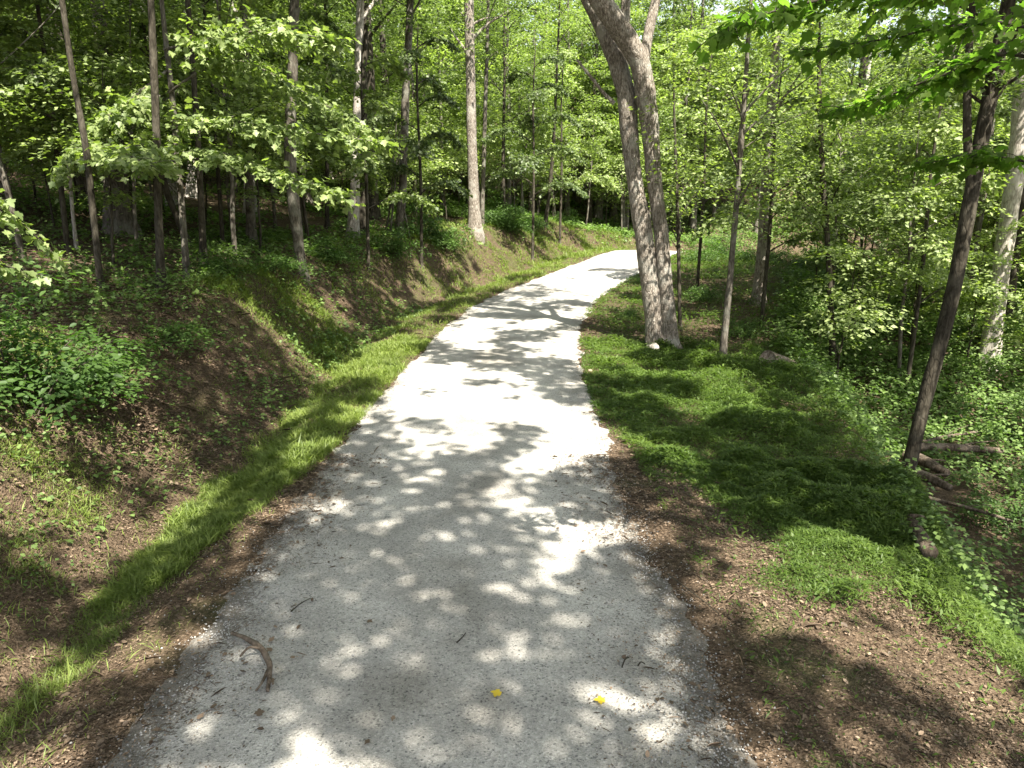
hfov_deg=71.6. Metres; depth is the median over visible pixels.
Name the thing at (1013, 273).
tree
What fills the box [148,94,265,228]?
sapling
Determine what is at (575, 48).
tree
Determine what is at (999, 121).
tree
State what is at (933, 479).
dead branch
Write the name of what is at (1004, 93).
sapling
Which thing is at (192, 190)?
tree
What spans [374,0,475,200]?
tree
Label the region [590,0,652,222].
tree
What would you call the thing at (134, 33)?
tree
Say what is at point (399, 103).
sapling
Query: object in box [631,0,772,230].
tree
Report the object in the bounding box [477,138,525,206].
sapling
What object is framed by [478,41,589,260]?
maple tree
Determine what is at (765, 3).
sky
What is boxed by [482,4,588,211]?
tree
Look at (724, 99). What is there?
tree
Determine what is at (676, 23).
tree
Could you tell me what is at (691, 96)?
tree
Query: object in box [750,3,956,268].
sapling
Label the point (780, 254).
shrub
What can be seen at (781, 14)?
maple tree
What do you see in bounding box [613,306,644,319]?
shrub
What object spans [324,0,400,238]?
tree
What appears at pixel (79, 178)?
tree
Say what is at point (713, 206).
tree
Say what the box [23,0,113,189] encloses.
tree
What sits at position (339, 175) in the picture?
sapling
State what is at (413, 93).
tree
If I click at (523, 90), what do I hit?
sapling
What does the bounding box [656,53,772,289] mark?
maple tree
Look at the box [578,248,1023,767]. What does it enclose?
grass
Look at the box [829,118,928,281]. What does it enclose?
sapling
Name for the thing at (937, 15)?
tree
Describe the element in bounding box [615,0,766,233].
tree
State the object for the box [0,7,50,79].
sapling
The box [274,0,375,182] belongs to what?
tree
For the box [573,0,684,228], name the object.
tree
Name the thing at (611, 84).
tree
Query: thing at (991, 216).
sapling
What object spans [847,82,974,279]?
sapling
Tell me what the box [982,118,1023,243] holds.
sapling
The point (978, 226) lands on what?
tree
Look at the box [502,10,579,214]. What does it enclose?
tree
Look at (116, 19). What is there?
tree
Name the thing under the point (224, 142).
sapling
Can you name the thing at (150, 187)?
sapling
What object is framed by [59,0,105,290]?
tree
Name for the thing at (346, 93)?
sapling
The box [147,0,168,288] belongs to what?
tree
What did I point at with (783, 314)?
shrub
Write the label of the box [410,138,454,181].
sapling
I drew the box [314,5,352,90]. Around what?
tree
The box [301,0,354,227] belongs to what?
tree
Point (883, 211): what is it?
sapling
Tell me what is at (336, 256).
shrub
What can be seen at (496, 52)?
tree
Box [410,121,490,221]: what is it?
sapling
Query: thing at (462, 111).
sapling
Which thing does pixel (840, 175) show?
sapling
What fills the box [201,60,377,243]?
sapling
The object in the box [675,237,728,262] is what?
shrub
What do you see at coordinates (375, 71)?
tree
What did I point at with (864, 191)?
sapling
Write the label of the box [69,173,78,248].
dead sapling
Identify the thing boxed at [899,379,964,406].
shrub
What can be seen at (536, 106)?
sapling
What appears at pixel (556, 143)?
sapling
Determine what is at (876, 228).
sapling
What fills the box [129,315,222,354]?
shrub
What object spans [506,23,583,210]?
tree
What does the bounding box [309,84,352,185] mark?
sapling
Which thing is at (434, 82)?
maple tree
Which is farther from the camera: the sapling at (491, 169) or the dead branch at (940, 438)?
the sapling at (491, 169)
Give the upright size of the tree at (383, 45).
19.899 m
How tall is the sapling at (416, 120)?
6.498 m
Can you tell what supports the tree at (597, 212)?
on the ground at (418, 294)
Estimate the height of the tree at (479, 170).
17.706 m
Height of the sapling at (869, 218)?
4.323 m
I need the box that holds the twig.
[667,574,717,612]
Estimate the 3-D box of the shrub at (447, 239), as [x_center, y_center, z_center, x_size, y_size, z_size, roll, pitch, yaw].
[-2.800,-6.157,29.034,2.932,1.630,2.889,7,14,28]
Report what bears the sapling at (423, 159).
on the ground at (418, 294)
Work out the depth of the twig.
5.94 m
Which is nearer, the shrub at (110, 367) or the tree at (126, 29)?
the shrub at (110, 367)
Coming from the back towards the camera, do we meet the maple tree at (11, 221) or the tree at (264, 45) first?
the tree at (264, 45)
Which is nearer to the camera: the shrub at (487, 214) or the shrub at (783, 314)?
the shrub at (783, 314)
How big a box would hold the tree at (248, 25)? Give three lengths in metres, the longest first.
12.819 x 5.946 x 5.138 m
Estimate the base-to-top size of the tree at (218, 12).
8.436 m
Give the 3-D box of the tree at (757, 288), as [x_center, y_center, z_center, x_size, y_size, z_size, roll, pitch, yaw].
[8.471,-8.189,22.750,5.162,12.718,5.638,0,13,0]
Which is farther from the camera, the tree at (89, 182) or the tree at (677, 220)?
the tree at (677, 220)
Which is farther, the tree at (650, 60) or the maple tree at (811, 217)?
the tree at (650, 60)
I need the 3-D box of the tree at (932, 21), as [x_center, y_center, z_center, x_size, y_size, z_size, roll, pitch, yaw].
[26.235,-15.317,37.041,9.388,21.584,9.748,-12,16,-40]
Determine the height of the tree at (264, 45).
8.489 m
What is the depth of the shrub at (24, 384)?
7.44 m
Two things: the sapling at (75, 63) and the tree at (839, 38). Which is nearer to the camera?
the sapling at (75, 63)
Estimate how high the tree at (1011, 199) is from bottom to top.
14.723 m
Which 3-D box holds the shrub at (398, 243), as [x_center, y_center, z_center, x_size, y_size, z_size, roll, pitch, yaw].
[-4.301,-5.013,25.139,2.639,1.467,2.600,6,14,24]
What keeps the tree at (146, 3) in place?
on the ground at (418, 294)
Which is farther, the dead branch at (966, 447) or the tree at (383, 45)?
the tree at (383, 45)
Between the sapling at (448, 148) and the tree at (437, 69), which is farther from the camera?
the tree at (437, 69)
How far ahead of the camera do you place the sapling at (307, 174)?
28.10 m
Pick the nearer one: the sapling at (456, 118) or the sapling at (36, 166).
the sapling at (36, 166)
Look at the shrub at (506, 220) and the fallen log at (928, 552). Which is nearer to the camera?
the fallen log at (928, 552)
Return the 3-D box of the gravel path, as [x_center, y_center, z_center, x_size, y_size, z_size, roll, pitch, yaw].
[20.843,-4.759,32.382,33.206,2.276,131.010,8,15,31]
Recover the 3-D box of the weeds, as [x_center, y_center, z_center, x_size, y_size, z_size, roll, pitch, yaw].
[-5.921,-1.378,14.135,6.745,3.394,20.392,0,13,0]
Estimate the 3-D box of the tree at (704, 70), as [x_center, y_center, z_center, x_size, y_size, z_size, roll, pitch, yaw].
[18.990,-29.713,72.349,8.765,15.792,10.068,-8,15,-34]
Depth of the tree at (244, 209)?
26.22 m
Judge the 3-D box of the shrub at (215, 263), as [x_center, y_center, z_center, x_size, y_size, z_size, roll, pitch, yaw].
[-6.435,-2.545,15.526,1.923,0.772,1.452,5,14,23]
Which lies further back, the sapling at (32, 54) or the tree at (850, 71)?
the tree at (850, 71)
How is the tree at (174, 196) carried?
on the ground at (418, 294)
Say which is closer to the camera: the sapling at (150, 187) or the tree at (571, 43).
the sapling at (150, 187)
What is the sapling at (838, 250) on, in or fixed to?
on the ground at (418, 294)
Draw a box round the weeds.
[0,227,428,640]
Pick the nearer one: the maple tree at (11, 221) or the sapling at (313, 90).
the maple tree at (11, 221)
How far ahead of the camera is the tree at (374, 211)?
31.13 m
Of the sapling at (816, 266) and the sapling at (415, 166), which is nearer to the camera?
the sapling at (816, 266)
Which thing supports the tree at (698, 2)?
on the ground at (418, 294)
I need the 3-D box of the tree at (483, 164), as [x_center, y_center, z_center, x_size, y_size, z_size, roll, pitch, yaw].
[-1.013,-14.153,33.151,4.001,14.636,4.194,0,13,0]
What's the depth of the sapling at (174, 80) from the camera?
24.57 m
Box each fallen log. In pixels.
[759,350,828,372]
[894,505,938,558]
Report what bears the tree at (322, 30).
on the ground at (418, 294)
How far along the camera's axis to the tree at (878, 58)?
64.16 m
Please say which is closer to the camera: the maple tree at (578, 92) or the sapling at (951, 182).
the sapling at (951, 182)
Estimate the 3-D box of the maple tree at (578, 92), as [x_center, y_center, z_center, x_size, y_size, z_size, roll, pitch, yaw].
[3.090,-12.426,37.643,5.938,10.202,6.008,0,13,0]
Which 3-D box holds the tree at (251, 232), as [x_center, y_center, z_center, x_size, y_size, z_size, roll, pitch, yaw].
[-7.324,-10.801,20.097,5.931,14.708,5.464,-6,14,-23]
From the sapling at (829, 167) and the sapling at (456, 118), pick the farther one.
the sapling at (456, 118)
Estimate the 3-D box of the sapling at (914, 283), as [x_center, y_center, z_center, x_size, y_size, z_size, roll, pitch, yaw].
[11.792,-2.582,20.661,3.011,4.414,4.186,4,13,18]
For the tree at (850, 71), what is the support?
on the ground at (418, 294)
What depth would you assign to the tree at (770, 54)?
66.83 m
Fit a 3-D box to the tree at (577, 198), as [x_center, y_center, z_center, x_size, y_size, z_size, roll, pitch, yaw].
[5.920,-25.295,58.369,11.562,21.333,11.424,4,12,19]
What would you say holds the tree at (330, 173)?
on the ground at (418, 294)
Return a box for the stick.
[230,631,272,691]
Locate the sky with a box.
[344,0,1018,74]
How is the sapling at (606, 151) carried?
on the ground at (418, 294)
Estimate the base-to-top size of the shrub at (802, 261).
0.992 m
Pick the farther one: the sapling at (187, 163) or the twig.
the sapling at (187, 163)
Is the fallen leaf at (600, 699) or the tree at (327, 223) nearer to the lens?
the fallen leaf at (600, 699)
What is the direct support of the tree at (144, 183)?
on the ground at (418, 294)
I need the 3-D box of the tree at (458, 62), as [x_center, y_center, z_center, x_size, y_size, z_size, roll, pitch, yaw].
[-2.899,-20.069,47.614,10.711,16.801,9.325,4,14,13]
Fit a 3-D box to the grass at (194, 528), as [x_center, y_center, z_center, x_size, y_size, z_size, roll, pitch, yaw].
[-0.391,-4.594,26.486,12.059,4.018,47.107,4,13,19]
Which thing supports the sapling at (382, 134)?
on the ground at (418, 294)
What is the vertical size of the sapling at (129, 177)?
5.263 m
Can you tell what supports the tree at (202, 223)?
on the ground at (418, 294)
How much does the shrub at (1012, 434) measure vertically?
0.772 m
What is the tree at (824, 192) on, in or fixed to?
on the ground at (418, 294)
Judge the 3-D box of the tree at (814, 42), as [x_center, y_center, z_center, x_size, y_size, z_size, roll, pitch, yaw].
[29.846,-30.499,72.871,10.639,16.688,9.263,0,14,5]
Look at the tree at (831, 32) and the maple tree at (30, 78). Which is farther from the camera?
the tree at (831, 32)
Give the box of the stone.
[647,343,658,348]
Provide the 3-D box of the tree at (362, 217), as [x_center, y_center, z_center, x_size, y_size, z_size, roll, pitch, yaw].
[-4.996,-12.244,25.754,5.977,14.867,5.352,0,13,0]
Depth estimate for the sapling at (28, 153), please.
19.59 m
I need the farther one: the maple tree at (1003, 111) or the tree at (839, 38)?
the tree at (839, 38)
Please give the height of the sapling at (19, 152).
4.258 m
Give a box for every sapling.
[0,0,47,52]
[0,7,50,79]
[0,8,36,180]
[0,40,135,210]
[0,49,87,202]
[0,51,224,269]
[0,62,172,208]
[0,75,125,180]
[0,95,79,227]
[0,116,27,161]
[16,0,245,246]
[38,13,135,191]
[58,41,194,208]
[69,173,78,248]
[78,12,181,201]
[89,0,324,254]
[100,114,225,200]
[120,15,233,167]
[123,0,312,228]
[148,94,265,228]
[162,1,286,196]
[181,69,320,252]
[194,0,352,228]
[196,54,238,206]
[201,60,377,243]
[210,65,359,237]
[252,86,350,220]
[253,148,283,166]
[257,113,342,180]
[299,49,352,102]
[303,127,373,206]
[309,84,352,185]
[309,156,340,175]
[314,129,392,217]
[322,60,394,143]
[335,96,449,197]
[343,89,427,207]
[348,109,397,178]
[351,69,428,188]
[378,93,445,194]
[381,128,447,194]
[390,138,455,216]
[408,127,480,217]
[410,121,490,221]
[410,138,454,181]
[415,63,500,205]
[428,75,517,169]
[439,91,512,163]
[459,125,517,203]
[476,37,566,211]
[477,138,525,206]
[479,54,569,216]
[480,104,542,206]
[522,94,585,216]
[523,153,582,220]
[542,93,620,225]
[571,157,627,223]
[592,118,667,232]
[599,87,693,215]
[744,79,953,347]
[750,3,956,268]
[757,192,875,297]
[772,140,962,318]
[773,241,927,375]
[777,128,900,253]
[788,150,873,230]
[791,171,886,269]
[793,97,1015,386]
[803,39,999,289]
[815,123,891,242]
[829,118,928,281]
[833,185,907,244]
[837,124,963,314]
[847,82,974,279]
[852,161,909,251]
[861,86,973,259]
[870,219,985,341]
[873,69,1011,235]
[874,104,1009,311]
[897,81,1009,224]
[898,248,1023,374]
[903,133,1000,255]
[907,224,993,305]
[937,86,1012,270]
[945,168,1002,247]
[954,198,1023,270]
[963,289,1023,369]
[971,220,1023,299]
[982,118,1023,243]
[987,129,1008,226]
[988,183,1023,279]
[994,67,1015,127]
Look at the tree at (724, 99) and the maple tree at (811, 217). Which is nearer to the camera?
the maple tree at (811, 217)
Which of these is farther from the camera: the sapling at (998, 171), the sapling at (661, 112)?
the sapling at (661, 112)
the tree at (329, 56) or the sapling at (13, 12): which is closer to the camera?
the sapling at (13, 12)
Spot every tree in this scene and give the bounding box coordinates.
[0,0,31,210]
[0,0,123,245]
[0,0,128,258]
[0,0,137,252]
[0,0,186,237]
[0,3,42,164]
[0,7,68,115]
[0,188,76,288]
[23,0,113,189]
[24,1,89,200]
[41,0,196,63]
[43,0,405,277]
[50,0,233,219]
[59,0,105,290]
[67,0,197,186]
[72,0,157,179]
[82,0,231,246]
[90,0,142,236]
[108,0,257,137]
[131,0,313,242]
[135,0,177,205]
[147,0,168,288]
[166,0,197,198]
[168,0,287,200]
[175,0,287,216]
[185,0,208,263]
[199,0,315,193]
[201,0,386,202]
[233,0,358,228]
[239,3,258,242]
[250,1,352,146]
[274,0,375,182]
[279,0,356,284]
[280,0,433,135]
[297,36,442,272]
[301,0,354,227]
[304,2,397,108]
[307,0,349,178]
[310,0,442,219]
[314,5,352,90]
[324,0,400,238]
[330,0,448,197]
[332,0,415,235]
[337,7,419,189]
[364,28,472,269]
[371,0,460,212]
[371,0,468,238]
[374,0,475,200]
[375,0,500,194]
[376,0,494,206]
[377,0,464,193]
[398,0,534,175]
[410,0,538,172]
[417,0,526,244]
[420,0,527,203]
[425,0,523,202]
[447,0,528,226]
[450,0,558,216]
[461,0,566,207]
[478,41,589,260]
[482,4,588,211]
[491,0,600,203]
[502,0,619,214]
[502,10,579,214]
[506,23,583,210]
[510,0,573,102]
[515,46,624,243]
[518,0,630,205]
[519,0,591,226]
[549,30,593,143]
[559,0,632,223]
[569,0,691,232]
[571,96,619,176]
[572,38,615,220]
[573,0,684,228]
[573,1,660,110]
[574,0,693,176]
[576,0,683,350]
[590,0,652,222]
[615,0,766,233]
[618,63,698,207]
[626,0,872,357]
[628,61,715,330]
[630,0,728,184]
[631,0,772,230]
[636,1,720,161]
[644,0,734,120]
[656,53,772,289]
[668,3,768,217]
[670,47,725,183]
[676,10,736,162]
[678,0,769,208]
[687,0,1023,186]
[691,54,857,328]
[695,0,870,306]
[700,8,801,216]
[728,7,835,190]
[733,57,805,233]
[736,0,814,179]
[741,48,813,205]
[744,20,892,366]
[762,1,876,177]
[780,19,854,135]
[783,9,858,141]
[797,0,944,255]
[805,0,859,142]
[813,23,889,137]
[829,33,893,233]
[830,0,1023,473]
[837,2,927,144]
[837,88,1005,393]
[840,13,914,121]
[847,50,916,155]
[855,6,961,123]
[881,2,1000,259]
[887,0,1023,370]
[896,13,960,141]
[900,10,1018,261]
[917,3,1019,262]
[936,58,1023,230]
[941,1,1021,299]
[956,3,1014,126]
[957,0,1023,333]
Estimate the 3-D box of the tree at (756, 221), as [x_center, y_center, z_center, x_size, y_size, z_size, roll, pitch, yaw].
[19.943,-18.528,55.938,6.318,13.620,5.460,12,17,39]
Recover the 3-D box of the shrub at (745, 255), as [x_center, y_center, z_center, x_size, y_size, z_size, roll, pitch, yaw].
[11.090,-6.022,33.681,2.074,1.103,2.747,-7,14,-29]
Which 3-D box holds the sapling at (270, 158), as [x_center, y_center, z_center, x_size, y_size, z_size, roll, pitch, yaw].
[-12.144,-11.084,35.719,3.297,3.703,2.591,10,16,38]
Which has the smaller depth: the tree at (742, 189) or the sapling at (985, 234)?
the sapling at (985, 234)
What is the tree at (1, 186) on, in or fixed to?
on the ground at (418, 294)
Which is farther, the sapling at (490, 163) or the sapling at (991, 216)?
the sapling at (490, 163)
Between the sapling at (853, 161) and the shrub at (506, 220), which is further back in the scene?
the shrub at (506, 220)
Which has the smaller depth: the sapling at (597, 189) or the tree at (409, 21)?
the tree at (409, 21)
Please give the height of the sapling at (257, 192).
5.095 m
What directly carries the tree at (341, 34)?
on the ground at (418, 294)
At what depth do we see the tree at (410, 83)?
49.03 m
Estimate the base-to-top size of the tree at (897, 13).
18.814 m
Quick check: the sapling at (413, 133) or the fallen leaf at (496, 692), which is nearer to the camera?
the fallen leaf at (496, 692)
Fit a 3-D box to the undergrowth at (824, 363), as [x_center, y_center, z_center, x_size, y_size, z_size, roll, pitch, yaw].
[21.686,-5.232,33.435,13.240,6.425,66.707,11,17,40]
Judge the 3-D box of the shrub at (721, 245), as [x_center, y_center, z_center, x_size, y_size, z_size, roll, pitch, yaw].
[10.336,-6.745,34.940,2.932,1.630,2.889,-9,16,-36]
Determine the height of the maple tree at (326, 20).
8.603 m
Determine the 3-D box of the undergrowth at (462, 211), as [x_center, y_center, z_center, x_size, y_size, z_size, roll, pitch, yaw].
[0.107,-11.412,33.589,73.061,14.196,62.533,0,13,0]
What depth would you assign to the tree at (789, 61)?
61.51 m
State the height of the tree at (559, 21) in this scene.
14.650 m
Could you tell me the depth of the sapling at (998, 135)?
26.84 m
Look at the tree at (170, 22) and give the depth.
15.97 m
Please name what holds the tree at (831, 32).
on the ground at (418, 294)
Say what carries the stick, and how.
on the gravel path
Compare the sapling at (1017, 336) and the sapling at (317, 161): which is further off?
the sapling at (317, 161)
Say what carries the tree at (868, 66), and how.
on the ground at (418, 294)
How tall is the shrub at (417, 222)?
1.987 m
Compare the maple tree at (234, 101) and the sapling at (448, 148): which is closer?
the maple tree at (234, 101)
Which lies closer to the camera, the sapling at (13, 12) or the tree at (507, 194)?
the sapling at (13, 12)
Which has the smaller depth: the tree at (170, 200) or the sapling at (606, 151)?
the tree at (170, 200)
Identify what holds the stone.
on the ground at (418, 294)
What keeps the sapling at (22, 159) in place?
on the ground at (418, 294)
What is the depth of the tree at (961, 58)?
39.66 m
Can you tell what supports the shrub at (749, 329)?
on the ground at (418, 294)
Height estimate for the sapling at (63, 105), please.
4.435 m
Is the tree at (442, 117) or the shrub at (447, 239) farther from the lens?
the tree at (442, 117)
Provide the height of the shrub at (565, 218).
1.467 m
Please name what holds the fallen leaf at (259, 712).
on the gravel path
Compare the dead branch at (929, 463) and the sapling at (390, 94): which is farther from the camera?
the sapling at (390, 94)
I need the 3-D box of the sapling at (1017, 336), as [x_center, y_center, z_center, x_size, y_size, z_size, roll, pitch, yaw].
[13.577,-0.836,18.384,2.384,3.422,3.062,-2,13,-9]
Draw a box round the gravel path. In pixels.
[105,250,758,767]
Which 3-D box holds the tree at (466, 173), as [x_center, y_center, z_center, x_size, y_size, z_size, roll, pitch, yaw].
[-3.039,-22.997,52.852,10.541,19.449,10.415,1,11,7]
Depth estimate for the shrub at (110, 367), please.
8.81 m
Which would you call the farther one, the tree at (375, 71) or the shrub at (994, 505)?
the tree at (375, 71)
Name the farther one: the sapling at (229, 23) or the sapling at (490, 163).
the sapling at (490, 163)
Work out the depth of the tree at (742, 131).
15.57 m
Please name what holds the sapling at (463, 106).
on the ground at (418, 294)
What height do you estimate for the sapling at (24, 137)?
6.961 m
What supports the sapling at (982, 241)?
on the ground at (418, 294)
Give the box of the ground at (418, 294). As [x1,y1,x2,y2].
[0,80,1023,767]
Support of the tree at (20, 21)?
on the ground at (418, 294)
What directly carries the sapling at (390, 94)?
on the ground at (418, 294)
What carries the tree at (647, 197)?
on the ground at (418, 294)
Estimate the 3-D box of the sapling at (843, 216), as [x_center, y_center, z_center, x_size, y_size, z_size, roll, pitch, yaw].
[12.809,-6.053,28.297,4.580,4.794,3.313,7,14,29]
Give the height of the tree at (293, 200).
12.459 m
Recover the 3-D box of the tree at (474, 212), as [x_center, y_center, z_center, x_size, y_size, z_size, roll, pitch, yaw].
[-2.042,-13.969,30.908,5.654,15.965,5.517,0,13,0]
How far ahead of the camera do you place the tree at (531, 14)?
70.55 m
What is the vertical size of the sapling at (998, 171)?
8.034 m
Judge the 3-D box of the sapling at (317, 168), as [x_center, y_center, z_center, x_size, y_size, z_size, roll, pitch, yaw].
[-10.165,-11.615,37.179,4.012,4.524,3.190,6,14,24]
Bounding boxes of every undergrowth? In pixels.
[0,133,869,631]
[760,246,1023,648]
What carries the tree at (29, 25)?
on the ground at (418, 294)
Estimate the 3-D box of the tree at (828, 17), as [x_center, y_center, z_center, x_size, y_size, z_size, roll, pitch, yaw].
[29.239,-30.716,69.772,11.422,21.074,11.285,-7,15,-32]
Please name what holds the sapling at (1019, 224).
on the ground at (418, 294)
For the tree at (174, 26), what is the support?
on the ground at (418, 294)
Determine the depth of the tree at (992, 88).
12.87 m
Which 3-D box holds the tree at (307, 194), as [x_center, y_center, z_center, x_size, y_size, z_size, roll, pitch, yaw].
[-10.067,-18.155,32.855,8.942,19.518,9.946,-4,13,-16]
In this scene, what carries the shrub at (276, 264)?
on the ground at (418, 294)
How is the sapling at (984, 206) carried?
on the ground at (418, 294)
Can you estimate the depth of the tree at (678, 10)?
60.23 m
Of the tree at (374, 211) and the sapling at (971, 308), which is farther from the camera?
the tree at (374, 211)
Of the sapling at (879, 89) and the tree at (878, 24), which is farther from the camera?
the tree at (878, 24)
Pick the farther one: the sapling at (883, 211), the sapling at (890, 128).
the sapling at (890, 128)
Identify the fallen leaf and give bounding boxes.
[254,708,264,715]
[490,689,501,696]
[594,695,604,704]
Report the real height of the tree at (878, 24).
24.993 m
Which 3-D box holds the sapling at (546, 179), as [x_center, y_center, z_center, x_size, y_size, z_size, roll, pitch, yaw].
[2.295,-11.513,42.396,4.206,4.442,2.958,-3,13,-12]
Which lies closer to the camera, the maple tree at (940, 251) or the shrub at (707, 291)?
the maple tree at (940, 251)
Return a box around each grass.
[0,216,635,767]
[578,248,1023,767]
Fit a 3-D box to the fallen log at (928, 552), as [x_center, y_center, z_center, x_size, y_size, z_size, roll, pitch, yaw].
[4.295,1.466,7.488,0.366,0.240,1.287,2,13,11]
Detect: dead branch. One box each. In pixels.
[902,450,949,477]
[916,470,952,490]
[920,440,1003,453]
[923,424,977,441]
[929,496,1012,522]
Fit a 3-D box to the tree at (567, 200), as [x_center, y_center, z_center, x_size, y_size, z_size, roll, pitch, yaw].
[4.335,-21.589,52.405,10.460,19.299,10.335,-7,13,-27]
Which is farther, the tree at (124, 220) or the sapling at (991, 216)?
the sapling at (991, 216)
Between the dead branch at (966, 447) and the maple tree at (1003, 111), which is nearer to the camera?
the dead branch at (966, 447)
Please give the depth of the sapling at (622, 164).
45.68 m
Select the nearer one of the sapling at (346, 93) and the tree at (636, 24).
the sapling at (346, 93)
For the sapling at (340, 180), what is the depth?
32.72 m
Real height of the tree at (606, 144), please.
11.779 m
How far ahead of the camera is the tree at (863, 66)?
30.33 m
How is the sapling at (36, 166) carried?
on the ground at (418, 294)
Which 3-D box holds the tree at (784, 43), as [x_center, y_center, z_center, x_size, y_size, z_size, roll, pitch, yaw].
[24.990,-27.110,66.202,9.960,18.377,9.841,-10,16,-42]
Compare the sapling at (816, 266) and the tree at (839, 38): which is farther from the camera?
the tree at (839, 38)
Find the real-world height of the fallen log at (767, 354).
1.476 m
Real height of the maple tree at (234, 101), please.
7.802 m
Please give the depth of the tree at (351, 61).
57.70 m
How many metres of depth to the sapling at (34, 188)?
21.90 m
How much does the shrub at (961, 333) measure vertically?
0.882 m
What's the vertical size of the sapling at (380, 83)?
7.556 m
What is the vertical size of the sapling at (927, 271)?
7.693 m
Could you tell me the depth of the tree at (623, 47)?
16.77 m
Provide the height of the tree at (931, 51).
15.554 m
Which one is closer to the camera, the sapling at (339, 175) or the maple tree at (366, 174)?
the maple tree at (366, 174)
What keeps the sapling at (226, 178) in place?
on the ground at (418, 294)
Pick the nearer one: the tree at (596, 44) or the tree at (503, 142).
the tree at (503, 142)
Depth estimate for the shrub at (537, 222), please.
37.22 m
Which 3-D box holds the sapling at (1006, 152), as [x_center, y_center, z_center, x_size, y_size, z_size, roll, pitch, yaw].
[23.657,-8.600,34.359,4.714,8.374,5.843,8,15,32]
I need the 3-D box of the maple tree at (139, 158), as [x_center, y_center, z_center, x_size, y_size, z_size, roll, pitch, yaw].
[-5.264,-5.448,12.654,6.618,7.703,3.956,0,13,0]
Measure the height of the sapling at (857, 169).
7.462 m
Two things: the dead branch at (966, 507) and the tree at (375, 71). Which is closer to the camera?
the dead branch at (966, 507)
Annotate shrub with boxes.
[0,255,163,436]
[33,320,196,413]
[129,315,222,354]
[190,250,258,283]
[239,252,318,273]
[305,233,367,265]
[359,221,435,262]
[384,196,456,237]
[418,214,477,251]
[480,188,534,230]
[487,205,535,237]
[518,213,555,232]
[552,207,580,223]
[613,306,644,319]
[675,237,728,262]
[677,283,724,306]
[702,233,750,259]
[715,316,775,340]
[727,245,756,261]
[753,239,796,265]
[767,306,816,330]
[785,257,836,271]
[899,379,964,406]
[933,326,981,341]
[943,485,1023,546]
[964,418,1023,448]
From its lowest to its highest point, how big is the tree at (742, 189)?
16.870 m
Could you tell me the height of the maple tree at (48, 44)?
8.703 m
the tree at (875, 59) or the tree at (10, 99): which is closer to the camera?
the tree at (10, 99)
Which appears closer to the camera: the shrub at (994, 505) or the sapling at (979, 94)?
the shrub at (994, 505)
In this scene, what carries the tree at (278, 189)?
on the ground at (418, 294)
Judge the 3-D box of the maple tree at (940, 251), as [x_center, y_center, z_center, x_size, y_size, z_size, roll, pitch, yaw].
[10.644,-3.643,18.517,4.484,8.403,3.396,-11,16,-40]
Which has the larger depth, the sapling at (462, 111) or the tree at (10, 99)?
the sapling at (462, 111)
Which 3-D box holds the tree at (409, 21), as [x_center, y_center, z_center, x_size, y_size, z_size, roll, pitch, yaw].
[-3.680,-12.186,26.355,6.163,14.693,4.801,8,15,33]
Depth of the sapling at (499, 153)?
45.37 m
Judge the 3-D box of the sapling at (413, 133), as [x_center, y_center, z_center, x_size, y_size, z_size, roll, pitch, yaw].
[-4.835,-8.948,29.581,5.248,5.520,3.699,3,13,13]
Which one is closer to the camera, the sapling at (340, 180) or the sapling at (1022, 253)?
the sapling at (1022, 253)
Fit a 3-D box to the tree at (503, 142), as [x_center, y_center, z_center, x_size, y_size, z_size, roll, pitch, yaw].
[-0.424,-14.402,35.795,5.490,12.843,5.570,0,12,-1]

